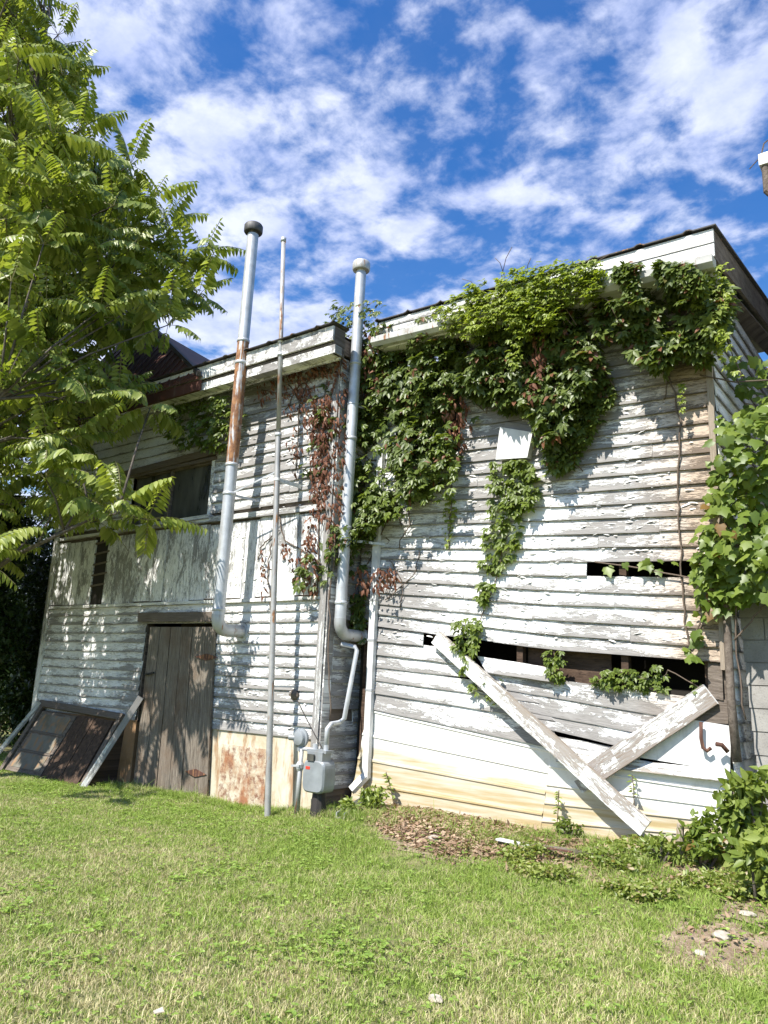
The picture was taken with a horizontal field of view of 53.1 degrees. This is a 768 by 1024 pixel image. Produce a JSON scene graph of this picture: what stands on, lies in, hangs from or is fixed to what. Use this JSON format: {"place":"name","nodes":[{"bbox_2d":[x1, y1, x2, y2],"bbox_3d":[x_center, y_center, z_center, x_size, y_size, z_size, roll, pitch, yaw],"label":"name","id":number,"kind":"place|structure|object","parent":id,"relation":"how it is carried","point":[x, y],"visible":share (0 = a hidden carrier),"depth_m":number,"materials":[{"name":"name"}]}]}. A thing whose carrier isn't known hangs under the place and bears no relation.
{"place":"outdoors","nodes":[
{"label":"outdoors","id":0,"kind":"place"},
{"bbox_2d":[0,722,767,1023],"bbox_3d":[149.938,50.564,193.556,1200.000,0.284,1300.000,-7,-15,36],"label":"ground","id":1,"kind":"structure","parent":0,"point":[9,748],"depth_m":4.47,"materials":[{"name":"plant"}]},
{"bbox_2d":[0,664,34,747],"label":"dark shrub","id":2,"kind":"object","parent":1,"relation":"on","point":[3,708],"visible":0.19,"depth_m":14.76,"materials":[{"name":"green plant"}]},
{"bbox_2d":[0,491,39,661],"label":"dark shrub","id":3,"kind":"object","parent":1,"relation":"on","point":[11,631],"visible":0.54,"depth_m":12.72,"materials":[{"name":"green plant"}]},
{"bbox_2d":[0,558,47,734],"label":"dark shrub","id":4,"kind":"object","parent":1,"relation":"on","point":[3,666],"visible":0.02,"depth_m":15.72,"materials":[{"name":"green plant"}]},
{"bbox_2d":[0,532,53,731],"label":"dark shrub","id":5,"kind":"object","parent":1,"relation":"on","point":[35,613],"visible":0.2,"depth_m":14.32,"materials":[{"name":"green plant"}]},
{"bbox_2d":[0,457,53,727],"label":"dark tree","id":6,"kind":"object","parent":1,"relation":"on","point":[35,518],"visible":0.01,"depth_m":20.82,"materials":[{"name":"green plant"}]},
{"bbox_2d":[35,491,56,578],"bbox_3d":[-5.940,1.145,17.960,6.226,8.252,4.055,-7,-15,36],"label":"dark tree","id":7,"kind":"object","parent":1,"relation":"on","point":[47,535],"depth_m":17.67,"materials":[{"name":"green plant"}]},
{"bbox_2d":[0,695,143,786],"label":"cellar hatch","id":8,"kind":"object","parent":1,"relation":"on","point":[84,750],"visible":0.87,"depth_m":11.20,"materials":[{"name":"grey wood"}]},
{"bbox_2d":[5,711,76,776],"bbox_3d":[-5.183,3.482,11.624,1.075,0.882,0.431,-7,-15,36],"label":"hatch door","id":9,"kind":"structure","parent":8,"relation":"in","point":[46,735],"depth_m":11.58,"materials":[{"name":"grey wood"}]},
{"bbox_2d":[41,715,113,784],"bbox_3d":[-4.401,3.403,11.038,0.992,0.893,0.452,-7,-15,36],"label":"hatch door","id":10,"kind":"structure","parent":8,"relation":"in","point":[81,744],"depth_m":11.00,"materials":[{"name":"brown wood"}]},
{"bbox_2d":[0,0,245,590],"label":"leafy tree","id":11,"kind":"object","parent":1,"relation":"on","point":[67,205],"visible":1,"depth_m":10.47,"materials":[{"name":"green plant"}]},
{"bbox_2d":[153,1007,163,1013],"bbox_3d":[-1.025,2.270,3.499,0.041,0.018,0.052,8,-13,-22],"label":"stone","id":12,"kind":"object","parent":1,"relation":"on","point":[159,1010],"visible":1,"depth_m":3.50,"materials":[{"name":"stone"}]},
{"bbox_2d":[29,320,396,810],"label":"wooden building","id":13,"kind":"structure","parent":1,"relation":"on","point":[123,628],"depth_m":10.31,"materials":[{"name":"paint"}]},
{"bbox_2d":[119,446,224,531],"bbox_3d":[-3.154,-0.305,11.412,2.284,1.060,0.165,-7,-15,36],"label":"window","id":14,"kind":"structure","parent":13,"relation":"in","point":[191,496],"depth_m":11.30,"materials":[{"name":"paint"}]},
{"bbox_2d":[133,627,217,797],"bbox_3d":[-2.788,2.671,10.280,1.532,2.262,0.095,-7,-15,36],"label":"door","id":15,"kind":"structure","parent":13,"relation":"in","point":[174,744],"depth_m":10.29,"materials":[{"name":"brown wood"}]},
{"bbox_2d":[162,395,246,454],"bbox_3d":[-2.626,-1.241,10.953,1.704,0.977,0.386,-7,-15,36],"label":"eave creeper","id":16,"kind":"object","parent":13,"relation":"attached to","point":[215,425],"visible":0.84,"depth_m":10.87,"materials":[{"name":"green plant"}]},
{"bbox_2d":[211,220,262,640],"bbox_3d":[-1.761,-1.203,10.211,0.480,5.733,0.589,-7,-15,36],"label":"flue pipe","id":17,"kind":"object","parent":13,"relation":"attached to","point":[253,231],"visible":1,"depth_m":10.02,"materials":[{"name":"metal"}]},
{"bbox_2d":[252,342,347,719],"bbox_3d":[-1.204,0.108,9.703,1.794,4.764,0.284,-7,-15,36],"label":"dead vine","id":18,"kind":"object","parent":13,"relation":"attached to","point":[321,453],"visible":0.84,"depth_m":9.58,"materials":[{"name":"brown plant"}]},
{"bbox_2d":[289,690,321,747],"bbox_3d":[-0.883,2.364,8.839,0.081,0.610,0.754,12,-16,-38],"label":"pipe","id":19,"kind":"object","parent":13,"relation":"attached to","point":[294,695],"depth_m":9.08,"materials":[{"name":"grey metal"}]},
{"bbox_2d":[291,300,386,644],"bbox_3d":[-0.608,-0.676,9.684,1.177,4.606,0.846,-7,-15,36],"label":"corner creeper","id":20,"kind":"object","parent":13,"relation":"attached to","point":[357,611],"visible":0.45,"depth_m":9.39,"materials":[{"name":"green plant"}]},
{"bbox_2d":[234,237,300,816],"bbox_3d":[-1.464,0.008,9.718,1.193,7.474,0.441,-7,-15,36],"label":"service pole","id":21,"kind":"object","parent":1,"relation":"on","point":[278,480],"visible":0.91,"depth_m":9.23,"materials":[{"name":"metal"}]},
{"bbox_2d":[288,642,358,817],"bbox_3d":[-0.664,2.461,8.709,0.584,1.988,0.675,-7,-15,36],"label":"gas meter","id":22,"kind":"object","parent":1,"relation":"on","point":[317,767],"visible":0.96,"depth_m":8.35,"materials":[{"name":"paint"}]},
{"bbox_2d":[307,754,314,760],"bbox_3d":[-0.793,2.661,8.336,0.095,0.070,0.018,-7,-15,36],"label":"index window","id":23,"kind":"structure","parent":22,"relation":"in","point":[310,757],"depth_m":8.32,"materials":[{"name":"grey glass"}]},
{"bbox_2d":[332,795,362,815],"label":"weed plant","id":24,"kind":"object","parent":1,"relation":"on","point":[347,803],"visible":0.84,"depth_m":8.19,"materials":[{"name":"green plant"}]},
{"bbox_2d":[336,798,360,817],"bbox_3d":[-0.319,3.209,8.375,0.100,0.151,0.738,-2,-13,22],"label":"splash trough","id":25,"kind":"object","parent":1,"relation":"on","point":[355,801],"visible":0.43,"depth_m":8.21,"materials":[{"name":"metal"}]},
{"bbox_2d":[0,769,767,1023],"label":"clover","id":26,"kind":"object","parent":1,"relation":"on","point":[368,953],"visible":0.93,"depth_m":4.72,"materials":[{"name":"green plant"}]},
{"bbox_2d":[428,994,442,1002],"bbox_3d":[0.261,2.453,3.871,0.078,0.029,0.103,5,-13,-13],"label":"stone","id":27,"kind":"object","parent":1,"relation":"on","point":[438,998],"visible":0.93,"depth_m":3.86,"materials":[{"name":"white stone"}]},
{"bbox_2d":[351,223,767,847],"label":"wooden building","id":28,"kind":"structure","parent":1,"relation":"on","point":[443,739],"depth_m":7.89,"materials":[{"name":"paint"}]},
{"bbox_2d":[334,258,384,644],"bbox_3d":[-0.235,-0.843,9.593,0.411,4.913,0.574,-7,-15,36],"label":"flue pipe","id":29,"kind":"object","parent":28,"relation":"attached to","point":[361,268],"visible":0.97,"depth_m":9.41,"materials":[{"name":"metal"}]},
{"bbox_2d":[349,347,386,793],"bbox_3d":[-0.234,0.458,9.306,0.220,5.629,0.427,-7,-15,36],"label":"downspout","id":30,"kind":"object","parent":28,"relation":"attached to","point":[361,780],"visible":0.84,"depth_m":9.11,"materials":[{"name":"white metal"}]},
{"bbox_2d":[441,484,458,549],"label":"hanging vine","id":31,"kind":"object","parent":28,"relation":"hanging from","point":[450,502],"visible":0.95,"depth_m":8.87,"materials":[{"name":"green plant"}]},
{"bbox_2d":[449,459,541,707],"bbox_3d":[1.192,0.702,8.290,1.086,2.722,0.252,-7,-15,36],"label":"hanging vine","id":32,"kind":"object","parent":28,"relation":"hanging from","point":[525,475],"visible":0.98,"depth_m":8.35,"materials":[{"name":"green plant"}]},
{"bbox_2d":[496,422,533,460],"bbox_3d":[1.469,-0.797,8.519,0.449,0.482,0.127,-7,-15,36],"label":"vent cover","id":33,"kind":"object","parent":28,"relation":"attached to","point":[514,441],"visible":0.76,"depth_m":8.47,"materials":[{"name":"white metal"}]},
{"bbox_2d":[430,247,620,477],"bbox_3d":[1.523,-1.676,8.212,2.361,2.584,0.718,-7,-15,36],"label":"young creeper","id":34,"kind":"object","parent":28,"relation":"attached to","point":[583,281],"visible":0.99,"depth_m":8.14,"materials":[{"name":"green plant"}]},
{"bbox_2d":[336,259,742,650],"bbox_3d":[1.170,-0.566,8.336,5.168,4.077,0.738,-7,-15,36],"label":"creeper vine","id":35,"kind":"object","parent":28,"relation":"attached to","point":[554,391],"visible":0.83,"depth_m":8.31,"materials":[{"name":"green plant"}]},
{"bbox_2d":[432,631,651,835],"bbox_3d":[1.440,2.088,7.684,2.467,1.796,0.052,-8,-16,41],"label":"brace board","id":36,"kind":"object","parent":28,"relation":"attached to","point":[616,802],"visible":1,"depth_m":7.46,"materials":[{"name":"paint"}]},
{"bbox_2d":[542,649,567,685],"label":"gap creeper","id":37,"kind":"object","parent":28,"relation":"attached to","point":[551,664],"visible":1,"depth_m":7.69,"materials":[{"name":"green plant"}]},
{"bbox_2d":[574,779,588,792],"bbox_3d":[1.888,2.600,7.313,0.159,0.136,0.030,-7,-15,36],"label":"board offcut","id":38,"kind":"object","parent":28,"relation":"attached to","point":[582,787],"visible":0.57,"depth_m":7.30,"materials":[{"name":"paint"}]},
{"bbox_2d":[588,668,653,696],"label":"gap creeper","id":39,"kind":"object","parent":28,"relation":"attached to","point":[608,679],"visible":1,"depth_m":7.31,"materials":[{"name":"green plant"}]},
{"bbox_2d":[627,775,636,805],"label":"sprig","id":40,"kind":"object","parent":28,"relation":"attached to","point":[633,788],"visible":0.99,"depth_m":7.02,"materials":[{"name":"green plant"}]},
{"bbox_2d":[588,684,718,779],"bbox_3d":[2.408,2.061,7.035,1.245,0.983,0.060,-5,-15,32],"label":"brace board","id":41,"kind":"object","parent":28,"relation":"attached to","point":[686,710],"visible":0.92,"depth_m":6.99,"materials":[{"name":"paint"}]},
{"bbox_2d":[649,665,701,694],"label":"gap creeper","id":42,"kind":"object","parent":28,"relation":"attached to","point":[659,687],"visible":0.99,"depth_m":7.09,"materials":[{"name":"green plant"}]},
{"bbox_2d":[595,355,767,719],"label":"broad vine","id":43,"kind":"object","parent":28,"relation":"attached to","point":[722,561],"visible":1,"depth_m":6.86,"materials":[{"name":"green plant"}]},
{"bbox_2d":[699,722,711,752],"bbox_3d":[2.819,1.977,6.745,0.106,0.258,0.032,-7,-15,36],"label":"iron hook","id":44,"kind":"object","parent":28,"relation":"attached to","point":[708,749],"visible":1,"depth_m":6.75,"materials":[{"name":"brown metal"}]},
{"bbox_2d":[677,262,743,413],"bbox_3d":[2.999,-1.684,7.210,0.648,1.438,0.422,-7,-15,36],"label":"hanging vine","id":45,"kind":"object","parent":28,"relation":"hanging from","point":[722,334],"visible":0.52,"depth_m":7.13,"materials":[{"name":"green plant"}]},
{"bbox_2d":[715,742,729,752],"bbox_3d":[2.915,2.027,6.619,0.114,0.093,0.044,1,-12,6],"label":"pipe stub","id":46,"kind":"object","parent":28,"relation":"attached to","point":[723,747],"visible":1,"depth_m":6.61,"materials":[{"name":"brown metal"}]},
{"bbox_2d":[719,519,741,761],"bbox_3d":[3.066,1.109,6.827,0.098,2.127,0.083,-7,-15,36],"label":"corner pole","id":47,"kind":"object","parent":28,"relation":"attached to","point":[736,756],"visible":0.69,"depth_m":6.71,"materials":[{"name":"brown wood"}]},
{"bbox_2d":[364,808,767,977],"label":"soil bed","id":48,"kind":"object","parent":1,"relation":"on","point":[706,934],"visible":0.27,"depth_m":4.94,"materials":[{"name":"brown soil"}]},
{"bbox_2d":[356,784,390,809],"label":"weed plant","id":49,"kind":"object","parent":48,"relation":"on","point":[370,797],"visible":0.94,"depth_m":8.29,"materials":[{"name":"green plant"}]},
{"bbox_2d":[382,772,394,804],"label":"sprig","id":50,"kind":"object","parent":48,"relation":"on","point":[388,778],"visible":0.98,"depth_m":8.52,"materials":[{"name":"green plant"}]},
{"bbox_2d":[552,790,562,825],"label":"sprig","id":51,"kind":"object","parent":48,"relation":"on","point":[558,807],"visible":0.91,"depth_m":7.37,"materials":[{"name":"green plant"}]},
{"bbox_2d":[359,801,767,953],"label":"leaf litter","id":52,"kind":"object","parent":48,"relation":"on","point":[416,833],"visible":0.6,"depth_m":7.16,"materials":[{"name":"brown plant"}]},
{"bbox_2d":[428,835,440,840],"bbox_3d":[0.473,3.062,7.207,0.138,0.069,0.108,-5,-14,30],"label":"stone","id":53,"kind":"object","parent":52,"relation":"on","point":[430,836],"visible":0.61,"depth_m":7.18,"materials":[{"name":"white stone"}]},
{"bbox_2d":[498,840,605,855],"bbox_3d":[1.469,2.930,6.692,1.003,0.047,0.090,-6,-15,33],"label":"fallen board","id":54,"kind":"object","parent":52,"relation":"on","point":[574,850],"visible":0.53,"depth_m":6.63,"materials":[{"name":"brown wood"}]},
{"bbox_2d":[496,838,530,845],"bbox_3d":[1.147,2.922,6.801,0.070,0.018,0.354,14,-16,-41],"label":"white strip","id":55,"kind":"object","parent":54,"relation":"on","point":[504,840],"visible":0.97,"depth_m":6.84,"materials":[{"name":"metal"}]},
{"bbox_2d":[552,815,584,838],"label":"weed plant","id":56,"kind":"object","parent":48,"relation":"on","point":[564,828],"visible":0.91,"depth_m":7.13,"materials":[{"name":"green plant"}]},
{"bbox_2d":[640,831,685,865],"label":"weed plant","id":57,"kind":"object","parent":48,"relation":"on","point":[668,853],"visible":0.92,"depth_m":6.33,"materials":[{"name":"green plant"}]},
{"bbox_2d":[676,823,684,858],"bbox_3d":[2.482,2.789,6.425,0.076,0.354,0.069,-7,-15,36],"label":"wooden stake","id":58,"kind":"object","parent":48,"relation":"on","point":[679,825],"visible":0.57,"depth_m":6.42,"materials":[{"name":"brown wood"}]},
{"bbox_2d":[693,949,705,955],"bbox_3d":[1.915,2.678,4.668,0.078,0.036,0.073,-3,-13,22],"label":"stone","id":59,"kind":"object","parent":48,"relation":"on","point":[700,951],"visible":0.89,"depth_m":4.65,"materials":[{"name":"stone"}]},
{"bbox_2d":[671,808,736,868],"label":"weed plant","id":60,"kind":"object","parent":48,"relation":"on","point":[700,840],"visible":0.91,"depth_m":6.20,"materials":[{"name":"green plant"}]},
{"bbox_2d":[712,929,732,940],"bbox_3d":[2.140,2.683,4.876,0.111,0.056,0.135,7,-13,-20],"label":"stone","id":61,"kind":"object","parent":48,"relation":"on","point":[720,934],"visible":0.92,"depth_m":4.84,"materials":[{"name":"stone"}]},
{"bbox_2d":[705,765,767,871],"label":"weed plant","id":62,"kind":"object","parent":48,"relation":"on","point":[741,808],"visible":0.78,"depth_m":6.09,"materials":[{"name":"green plant"}]},
{"bbox_2d":[722,827,767,908],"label":"weed plant","id":63,"kind":"object","parent":48,"relation":"on","point":[751,850],"visible":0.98,"depth_m":5.40,"materials":[{"name":"green plant"}]},
{"bbox_2d":[739,910,756,916],"bbox_3d":[2.438,2.696,5.151,0.116,0.045,0.089,-2,-13,20],"label":"stone","id":64,"kind":"object","parent":48,"relation":"on","point":[746,912],"visible":0.84,"depth_m":5.13,"materials":[{"name":"stone"}]},
{"bbox_2d":[500,834,761,904],"bbox_3d":[2.056,2.860,6.218,2.256,0.326,1.450,-7,-15,36],"label":"ground cover","id":65,"kind":"object","parent":1,"relation":"on","point":[644,888],"visible":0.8,"depth_m":6.02,"materials":[{"name":"green plant"}]},
{"bbox_2d":[547,847,572,852],"bbox_3d":[1.488,2.859,6.505,0.230,0.017,0.030,-9,-17,42],"label":"red strip","id":66,"kind":"object","parent":65,"relation":"on","point":[559,849],"visible":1,"depth_m":6.50,"materials":[{"name":"brown wood"}]},
{"bbox_2d":[731,544,767,808],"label":"block wall","id":67,"kind":"structure","parent":1,"relation":"on","point":[754,635],"depth_m":6.88,"materials":[{"name":"concrete"}]},
{"bbox_2d":[749,140,767,195],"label":"neighbouring building","id":68,"kind":"structure","parent":1,"relation":"on","point":[763,160],"depth_m":8.12,"materials":[{"name":"paint"}]},
{"bbox_2d":[0,0,767,569],"label":"sky","id":69,"kind":"structure","parent":0,"point":[424,142],"materials":[{"name":"blue"}]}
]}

